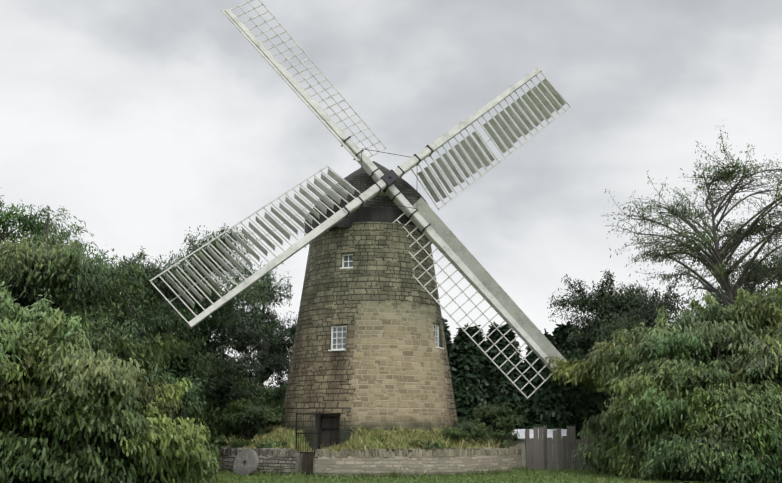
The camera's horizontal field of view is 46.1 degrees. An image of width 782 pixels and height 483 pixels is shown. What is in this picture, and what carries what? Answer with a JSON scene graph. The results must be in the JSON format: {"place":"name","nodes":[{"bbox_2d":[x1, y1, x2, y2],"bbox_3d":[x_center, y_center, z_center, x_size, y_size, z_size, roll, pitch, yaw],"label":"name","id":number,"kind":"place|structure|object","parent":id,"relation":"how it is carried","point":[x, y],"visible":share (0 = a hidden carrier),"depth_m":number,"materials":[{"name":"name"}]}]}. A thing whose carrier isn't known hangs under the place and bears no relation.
{"place":"outdoors","nodes":[
{"label":"outdoors","id":0,"kind":"place"},
{"bbox_2d":[0,0,781,387],"label":"sky","id":1,"kind":"structure","parent":0,"point":[149,121],"materials":[{"name":"grey"}]},
{"bbox_2d":[14,464,781,482],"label":"lawn grass","id":2,"kind":"structure","parent":0,"point":[528,475],"depth_m":27.00,"materials":[{"name":"green grass"}]},
{"bbox_2d":[507,429,566,466],"bbox_3d":[6.064,8.391,37.422,2.400,1.465,2.076,0,-11,-2],"label":"van","id":3,"kind":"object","parent":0,"point":[521,441],"depth_m":36.67,"materials":[{"name":"white metal"}]},
{"label":"ground","id":4,"kind":"structure","parent":0,"visible":0},
{"bbox_2d":[0,310,63,482],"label":"tree","id":5,"kind":"object","parent":4,"relation":"on","point":[10,398],"visible":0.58,"depth_m":21.28,"materials":[{"name":"green plant"}]},
{"bbox_2d":[0,187,99,309],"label":"tree","id":6,"kind":"object","parent":4,"relation":"on","point":[30,227],"visible":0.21,"depth_m":34.15,"materials":[{"name":"green plant"}]},
{"bbox_2d":[13,415,128,482],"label":"bush","id":7,"kind":"object","parent":4,"relation":"on","point":[56,450],"visible":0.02,"depth_m":23.82,"materials":[{"name":"green plant"}]},
{"bbox_2d":[0,213,155,351],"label":"tree","id":8,"kind":"object","parent":4,"relation":"on","point":[30,275],"visible":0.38,"depth_m":28.49,"materials":[{"name":"green plant"}]},
{"bbox_2d":[0,281,220,482],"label":"tree","id":9,"kind":"object","parent":4,"relation":"on","point":[80,388],"visible":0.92,"depth_m":21.86,"materials":[{"name":"green plant"}]},
{"bbox_2d":[51,273,217,389],"bbox_3d":[-10.076,4.363,31.417,7.999,6.896,8.766,0,-11,-2],"label":"tree","id":10,"kind":"object","parent":4,"relation":"on","point":[141,332],"visible":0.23,"depth_m":31.31,"materials":[{"name":"green plant"}]},
{"bbox_2d":[88,250,197,347],"bbox_3d":[-10.625,4.199,34.427,6.556,8.500,7.018,0,-11,-2],"label":"tree","id":11,"kind":"object","parent":4,"relation":"on","point":[115,271],"visible":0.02,"depth_m":35.34,"materials":[{"name":"green plant"}]},
{"bbox_2d":[143,359,224,468],"bbox_3d":[-8.215,5.492,28.800,5.717,3.735,5.607,0,-11,-2],"label":"bush","id":12,"kind":"object","parent":4,"relation":"on","point":[188,396],"visible":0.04,"depth_m":28.74,"materials":[{"name":"green plant"}]},
{"bbox_2d":[110,297,260,412],"bbox_3d":[-7.941,5.392,35.236,6.143,6.449,8.526,0,-11,-2],"label":"tree","id":13,"kind":"object","parent":4,"relation":"on","point":[229,369],"visible":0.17,"depth_m":33.98,"materials":[{"name":"green plant"}]},
{"bbox_2d":[172,388,222,447],"bbox_3d":[-8.334,6.520,31.790,4.705,2.913,4.349,0,-11,-2],"label":"bush","id":14,"kind":"object","parent":4,"relation":"on","point":[206,419],"visible":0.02,"depth_m":32.67,"materials":[{"name":"green plant"}]},
{"bbox_2d":[114,223,286,386],"bbox_3d":[-8.502,4.245,36.676,8.501,9.203,8.205,0,-11,-2],"label":"tree","id":15,"kind":"object","parent":4,"relation":"on","point":[229,326],"visible":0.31,"depth_m":35.32,"materials":[{"name":"green plant"}]},
{"bbox_2d":[190,369,261,467],"bbox_3d":[-6.838,6.866,35.456,4.343,3.705,4.569,0,-11,-2],"label":"tree","id":16,"kind":"object","parent":4,"relation":"on","point":[221,432],"visible":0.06,"depth_m":34.50,"materials":[{"name":"green plant"}]},
{"bbox_2d":[233,449,257,475],"bbox_3d":[-4.636,7.091,29.307,0.940,0.938,0.414,-8,-14,35],"label":"millstone","id":17,"kind":"object","parent":4,"relation":"on","point":[246,462],"visible":0.88,"depth_m":29.23,"materials":[{"name":"grey stone"}]},
{"bbox_2d":[207,256,298,395],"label":"tree","id":18,"kind":"object","parent":4,"relation":"on","point":[279,358],"visible":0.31,"depth_m":42.68,"materials":[{"name":"green plant"}]},
{"bbox_2d":[239,379,280,439],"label":"tree","id":19,"kind":"object","parent":4,"relation":"on","point":[262,391],"depth_m":40.38,"materials":[{"name":"green plant"}]},
{"bbox_2d":[249,383,286,427],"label":"tree","id":20,"kind":"object","parent":4,"relation":"on","point":[275,401],"visible":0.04,"depth_m":39.66,"materials":[{"name":"green plant"}]},
{"bbox_2d":[295,412,319,475],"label":"gate","id":21,"kind":"structure","parent":4,"relation":"on","point":[303,414],"depth_m":29.00,"materials":[{"name":"metal"}]},
{"bbox_2d":[267,432,469,474],"bbox_3d":[-0.787,7.648,33.617,10.100,1.414,10.100,0,-11,-2],"label":"mound","id":22,"kind":"object","parent":4,"relation":"on","point":[310,455],"visible":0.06,"depth_m":30.40,"materials":[{"name":"plant"}]},
{"bbox_2d":[219,414,264,439],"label":"shrub","id":23,"kind":"object","parent":22,"relation":"on","point":[234,427],"visible":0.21,"depth_m":33.68,"materials":[{"name":"green plant"}]},
{"bbox_2d":[227,439,256,447],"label":"weed","id":24,"kind":"object","parent":22,"relation":"on","point":[236,444],"visible":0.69,"depth_m":30.84,"materials":[{"name":"green plant"}]},
{"bbox_2d":[220,398,286,439],"bbox_3d":[-4.728,6.344,32.262,2.407,1.728,1.894,0,-11,-2],"label":"shrub","id":25,"kind":"object","parent":22,"relation":"on","point":[252,418],"visible":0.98,"depth_m":32.07,"materials":[{"name":"green plant"}]},
{"bbox_2d":[255,439,288,448],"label":"weed","id":26,"kind":"object","parent":22,"relation":"on","point":[266,444],"visible":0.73,"depth_m":29.90,"materials":[{"name":"green plant"}]},
{"bbox_2d":[223,423,516,455],"bbox_3d":[-0.794,6.913,32.158,10.626,1.068,7.377,0,-11,-2],"label":"grass mound","id":27,"kind":"object","parent":22,"relation":"on","point":[352,443],"depth_m":30.21,"materials":[{"name":"green plant"}]},
{"bbox_2d":[487,428,519,446],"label":"weed","id":28,"kind":"object","parent":27,"relation":"on","point":[501,435],"visible":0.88,"depth_m":32.17,"materials":[{"name":"green plant"}]},
{"bbox_2d":[409,438,445,449],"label":"weed","id":29,"kind":"object","parent":22,"relation":"on","point":[435,445],"visible":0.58,"depth_m":29.22,"materials":[{"name":"green plant"}]},
{"bbox_2d":[441,427,473,440],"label":"weed","id":30,"kind":"object","parent":22,"relation":"on","point":[454,433],"visible":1,"depth_m":30.37,"materials":[{"name":"green plant"}]},
{"bbox_2d":[451,418,492,439],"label":"shrub","id":31,"kind":"object","parent":22,"relation":"on","point":[475,427],"visible":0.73,"depth_m":31.00,"materials":[{"name":"green plant"}]},
{"bbox_2d":[473,435,508,448],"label":"weed","id":32,"kind":"object","parent":22,"relation":"on","point":[500,444],"visible":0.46,"depth_m":31.20,"materials":[{"name":"green plant"}]},
{"bbox_2d":[459,401,523,436],"bbox_3d":[3.614,6.572,33.186,2.296,1.598,2.368,0,-11,-2],"label":"shrub","id":33,"kind":"object","parent":22,"relation":"on","point":[497,417],"visible":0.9,"depth_m":32.84,"materials":[{"name":"green plant"}]},
{"bbox_2d":[280,222,457,451],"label":"tower","id":34,"kind":"structure","parent":4,"relation":"on","point":[389,367],"depth_m":32.13,"materials":[{"name":"stone"}]},
{"bbox_2d":[304,161,427,223],"bbox_3d":[-0.800,-1.809,35.858,5.088,2.400,5.056,0,-11,-2],"label":"windmill cap","id":35,"kind":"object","parent":34,"relation":"on","point":[411,194],"depth_m":34.02,"materials":[{"name":"grey wood"}]},
{"bbox_2d":[149,0,570,398],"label":"windmill sails","id":36,"kind":"object","parent":35,"relation":"attached to","point":[427,221],"visible":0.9,"depth_m":33.20,"materials":[{"name":"white paint"}]},
{"bbox_2d":[305,204,431,243],"bbox_3d":[-0.795,-0.419,35.464,5.070,0.840,5.071,0,-11,-2],"label":"windmill cap base","id":37,"kind":"object","parent":34,"relation":"on","point":[370,214],"visible":0.27,"depth_m":33.40,"materials":[{"name":"grey wood"}]},
{"bbox_2d":[317,254,443,448],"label":"tower windows","id":38,"kind":"structure","parent":34,"relation":"in","point":[329,428],"depth_m":31.41,"materials":[{"name":"white wood"}]},
{"bbox_2d":[219,454,521,477],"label":"retaining wall","id":39,"kind":"structure","parent":4,"relation":"on","point":[344,466],"depth_m":28.62,"materials":[{"name":"stone"}]},
{"bbox_2d":[218,446,521,456],"bbox_3d":[-0.793,7.593,33.630,11.046,0.266,11.047,0,-11,-2],"label":"wall coping","id":40,"kind":"object","parent":39,"relation":"on","point":[436,452],"depth_m":28.83,"materials":[{"name":"stone"}]},
{"bbox_2d":[442,317,461,421],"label":"conifer","id":41,"kind":"object","parent":4,"relation":"on","point":[450,347],"visible":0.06,"depth_m":40.38,"materials":[{"name":"green plant"}]},
{"bbox_2d":[451,323,494,436],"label":"conifer","id":42,"kind":"object","parent":4,"relation":"on","point":[470,377],"visible":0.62,"depth_m":39.87,"materials":[{"name":"green plant"}]},
{"bbox_2d":[483,321,529,438],"bbox_3d":[4.929,6.688,40.520,4.037,6.354,3.888,0,-11,-2],"label":"conifer","id":43,"kind":"object","parent":4,"relation":"on","point":[503,389],"visible":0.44,"depth_m":39.93,"materials":[{"name":"green plant"}]},
{"bbox_2d":[512,328,582,461],"bbox_3d":[6.755,6.820,40.235,3.722,5.977,3.798,0,-11,-2],"label":"conifer","id":44,"kind":"object","parent":4,"relation":"on","point":[543,397],"visible":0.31,"depth_m":39.25,"materials":[{"name":"green plant"}]},
{"bbox_2d":[525,426,611,470],"bbox_3d":[6.365,7.387,32.836,3.138,1.615,0.134,0,-11,-2],"label":"fence","id":45,"kind":"object","parent":4,"relation":"on","point":[565,446],"visible":0.52,"depth_m":32.75,"materials":[{"name":"grey wood"}]},
{"bbox_2d":[547,321,600,440],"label":"conifer","id":46,"kind":"object","parent":4,"relation":"on","point":[559,333],"visible":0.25,"depth_m":40.41,"materials":[{"name":"green plant"}]},
{"bbox_2d":[584,316,620,438],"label":"conifer","id":47,"kind":"object","parent":4,"relation":"on","point":[599,412],"visible":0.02,"depth_m":39.97,"materials":[{"name":"green plant"}]},
{"bbox_2d":[591,431,617,471],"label":"bush","id":48,"kind":"object","parent":4,"relation":"on","point":[600,449],"depth_m":31.58,"materials":[{"name":"green plant"}]},
{"bbox_2d":[544,321,674,474],"bbox_3d":[8.114,5.225,30.524,5.201,5.187,4.809,0,-11,-2],"label":"bush","id":49,"kind":"object","parent":4,"relation":"on","point":[586,377],"visible":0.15,"depth_m":30.31,"materials":[{"name":"green plant"}]},
{"bbox_2d":[543,269,695,413],"bbox_3d":[9.344,4.857,36.873,6.396,8.213,8.516,0,-11,-2],"label":"tree","id":50,"kind":"object","parent":4,"relation":"on","point":[606,324],"visible":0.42,"depth_m":38.16,"materials":[{"name":"green plant"}]},
{"bbox_2d":[597,375,703,480],"bbox_3d":[8.628,5.493,28.058,4.559,3.422,4.243,0,-11,-2],"label":"bush","id":51,"kind":"object","parent":4,"relation":"on","point":[612,416],"visible":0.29,"depth_m":26.98,"materials":[{"name":"green plant"}]},
{"bbox_2d":[580,299,748,478],"bbox_3d":[8.834,4.971,29.344,5.633,5.824,5.399,0,-11,-2],"label":"bush","id":52,"kind":"object","parent":4,"relation":"on","point":[685,321],"visible":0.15,"depth_m":28.82,"materials":[{"name":"green plant"}]},
{"bbox_2d":[583,124,781,322],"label":"tree","id":53,"kind":"object","parent":4,"relation":"on","point":[715,265],"visible":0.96,"depth_m":34.92,"materials":[{"name":"green plant"}]},
{"bbox_2d":[617,327,780,481],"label":"bush","id":54,"kind":"object","parent":4,"relation":"on","point":[683,371],"visible":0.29,"depth_m":26.42,"materials":[{"name":"green plant"}]},
{"bbox_2d":[636,291,780,388],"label":"bush","id":55,"kind":"object","parent":4,"relation":"on","point":[724,336],"visible":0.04,"depth_m":27.57,"materials":[{"name":"green plant"}]},
{"bbox_2d":[646,383,781,482],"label":"bush","id":56,"kind":"object","parent":4,"relation":"on","point":[704,455],"visible":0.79,"depth_m":24.50,"materials":[{"name":"green plant"}]},
{"bbox_2d":[658,438,777,470],"bbox_3d":[10.103,6.044,25.867,4.939,1.489,3.366,8,-14,-33],"label":"bush","id":57,"kind":"object","parent":4,"relation":"on","point":[694,439],"visible":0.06,"depth_m":25.17,"materials":[{"name":"green plant"}]},
{"bbox_2d":[673,243,781,318],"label":"tree","id":58,"kind":"object","parent":4,"relation":"on","point":[748,288],"visible":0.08,"depth_m":37.24,"materials":[{"name":"green plant"}]},
{"bbox_2d":[679,284,781,362],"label":"bush","id":59,"kind":"object","parent":4,"relation":"on","point":[743,295],"visible":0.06,"depth_m":28.60,"materials":[{"name":"green plant"}]},
{"bbox_2d":[707,309,781,471],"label":"bush","id":60,"kind":"object","parent":4,"relation":"on","point":[764,360],"visible":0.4,"depth_m":25.62,"materials":[{"name":"green plant"}]},
{"bbox_2d":[722,284,781,357],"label":"bush","id":61,"kind":"object","parent":4,"relation":"on","point":[768,316],"visible":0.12,"depth_m":28.03,"materials":[{"name":"green plant"}]},
{"bbox_2d":[723,175,781,282],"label":"tree","id":62,"kind":"object","parent":4,"relation":"on","point":[778,216],"visible":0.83,"depth_m":33.21,"materials":[{"name":"green plant"}]},
{"bbox_2d":[724,384,781,482],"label":"bush","id":63,"kind":"object","parent":4,"relation":"on","point":[775,390],"visible":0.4,"depth_m":24.19,"materials":[{"name":"green plant"}]}
]}

